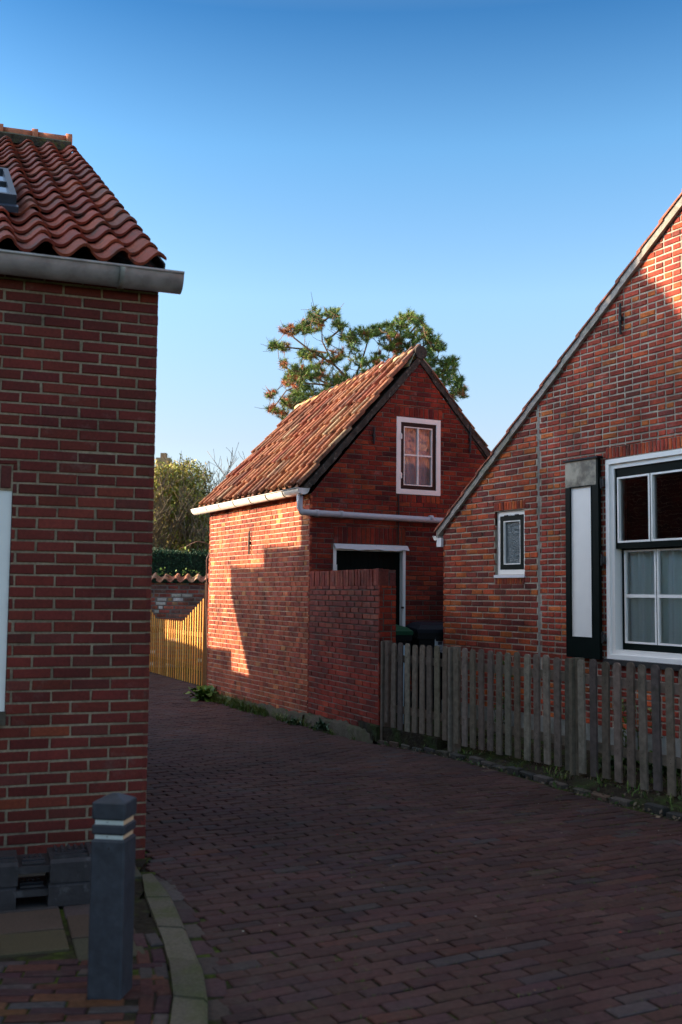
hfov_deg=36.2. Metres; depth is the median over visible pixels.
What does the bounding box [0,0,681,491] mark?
sky
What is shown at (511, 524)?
window
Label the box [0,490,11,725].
window
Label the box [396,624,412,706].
wheelie bin
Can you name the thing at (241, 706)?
grass
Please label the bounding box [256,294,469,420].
pine tree
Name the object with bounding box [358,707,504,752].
yard
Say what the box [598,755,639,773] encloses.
garden plant
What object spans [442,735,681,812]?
garden ground
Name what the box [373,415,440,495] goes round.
window
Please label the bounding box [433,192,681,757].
brick house
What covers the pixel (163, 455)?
house
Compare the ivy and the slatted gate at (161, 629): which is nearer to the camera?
the slatted gate at (161, 629)
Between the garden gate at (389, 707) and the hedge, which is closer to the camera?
the garden gate at (389, 707)
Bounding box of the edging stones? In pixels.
[379,740,681,820]
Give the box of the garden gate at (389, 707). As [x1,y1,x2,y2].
[380,641,447,740]
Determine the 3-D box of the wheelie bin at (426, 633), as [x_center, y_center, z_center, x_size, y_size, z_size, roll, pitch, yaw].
[1.178,1.916,13.032,0.620,1.078,0.791,1,-4,-7]
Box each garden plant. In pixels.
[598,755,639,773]
[636,763,680,775]
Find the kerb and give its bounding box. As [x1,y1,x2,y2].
[142,873,207,1023]
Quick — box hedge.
[151,546,208,582]
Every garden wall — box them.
[150,572,208,667]
[303,568,395,742]
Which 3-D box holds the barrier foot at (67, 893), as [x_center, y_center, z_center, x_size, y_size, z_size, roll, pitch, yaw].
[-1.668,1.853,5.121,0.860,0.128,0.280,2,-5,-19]
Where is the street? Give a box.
[145,671,681,1023]
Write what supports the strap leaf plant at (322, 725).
on the street
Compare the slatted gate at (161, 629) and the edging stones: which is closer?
the edging stones
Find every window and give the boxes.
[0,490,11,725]
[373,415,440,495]
[494,509,525,577]
[603,449,681,670]
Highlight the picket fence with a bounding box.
[448,646,681,796]
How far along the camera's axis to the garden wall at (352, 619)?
12.25 m
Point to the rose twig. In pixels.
(206, 580)
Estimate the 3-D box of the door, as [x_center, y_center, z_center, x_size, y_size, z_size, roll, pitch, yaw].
[0.355,1.516,13.863,1.023,1.990,0.160,3,-5,-27]
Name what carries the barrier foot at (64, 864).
on the barrier foot at (67, 893)
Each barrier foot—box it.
[0,842,90,887]
[0,872,89,910]
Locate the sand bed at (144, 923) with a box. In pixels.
[0,858,172,1023]
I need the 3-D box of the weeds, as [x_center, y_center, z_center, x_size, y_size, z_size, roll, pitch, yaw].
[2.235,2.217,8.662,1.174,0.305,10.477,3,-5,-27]
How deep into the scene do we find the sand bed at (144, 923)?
4.51 m
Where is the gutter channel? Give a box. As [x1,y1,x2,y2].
[154,875,230,1020]
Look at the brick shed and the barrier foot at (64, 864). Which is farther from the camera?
the brick shed
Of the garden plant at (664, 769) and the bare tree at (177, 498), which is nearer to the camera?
the garden plant at (664, 769)
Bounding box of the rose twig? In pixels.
[178,541,208,634]
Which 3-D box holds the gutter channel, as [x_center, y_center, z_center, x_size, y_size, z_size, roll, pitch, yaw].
[-0.615,1.874,3.818,0.429,0.046,4.054,1,-4,-8]
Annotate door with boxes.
[336,550,403,624]
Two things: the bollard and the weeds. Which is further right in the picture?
the weeds
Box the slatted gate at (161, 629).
[149,583,207,685]
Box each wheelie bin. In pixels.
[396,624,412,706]
[406,621,442,708]
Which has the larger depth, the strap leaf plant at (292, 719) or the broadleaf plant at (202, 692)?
the broadleaf plant at (202, 692)
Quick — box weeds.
[306,722,681,821]
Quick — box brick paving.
[0,933,172,1023]
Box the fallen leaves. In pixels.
[242,740,670,990]
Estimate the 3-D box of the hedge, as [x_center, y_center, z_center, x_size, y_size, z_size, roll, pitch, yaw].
[-2.625,2.117,24.340,10.693,2.815,1.443,1,-4,0]
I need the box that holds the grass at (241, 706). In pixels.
[193,690,307,726]
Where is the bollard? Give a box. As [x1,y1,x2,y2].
[87,792,136,999]
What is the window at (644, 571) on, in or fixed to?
in the brick house at (558, 530)
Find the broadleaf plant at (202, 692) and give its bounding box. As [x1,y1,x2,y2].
[184,685,218,701]
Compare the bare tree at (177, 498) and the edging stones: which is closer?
the edging stones
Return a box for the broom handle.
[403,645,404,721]
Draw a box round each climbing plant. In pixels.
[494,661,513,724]
[612,699,662,751]
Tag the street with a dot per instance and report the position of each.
(228, 764)
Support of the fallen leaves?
on the street
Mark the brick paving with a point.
(45, 1005)
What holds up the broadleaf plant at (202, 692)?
on the street
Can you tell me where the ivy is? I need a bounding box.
[157,567,200,577]
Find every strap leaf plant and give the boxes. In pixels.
[283,716,304,725]
[311,718,332,730]
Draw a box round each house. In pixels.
[0,124,184,858]
[156,453,171,466]
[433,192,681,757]
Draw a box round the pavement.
[0,865,144,962]
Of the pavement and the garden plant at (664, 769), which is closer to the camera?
the pavement
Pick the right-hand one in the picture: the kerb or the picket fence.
the picket fence
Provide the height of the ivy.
0.327 m
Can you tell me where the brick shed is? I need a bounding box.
[191,344,490,720]
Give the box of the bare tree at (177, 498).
[152,443,244,553]
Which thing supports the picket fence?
on the garden ground at (662, 798)
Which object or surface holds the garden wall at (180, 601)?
on the ground
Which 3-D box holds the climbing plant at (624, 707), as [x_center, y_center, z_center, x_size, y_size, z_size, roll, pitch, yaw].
[2.678,1.968,9.525,0.208,0.568,0.516,3,-5,-29]

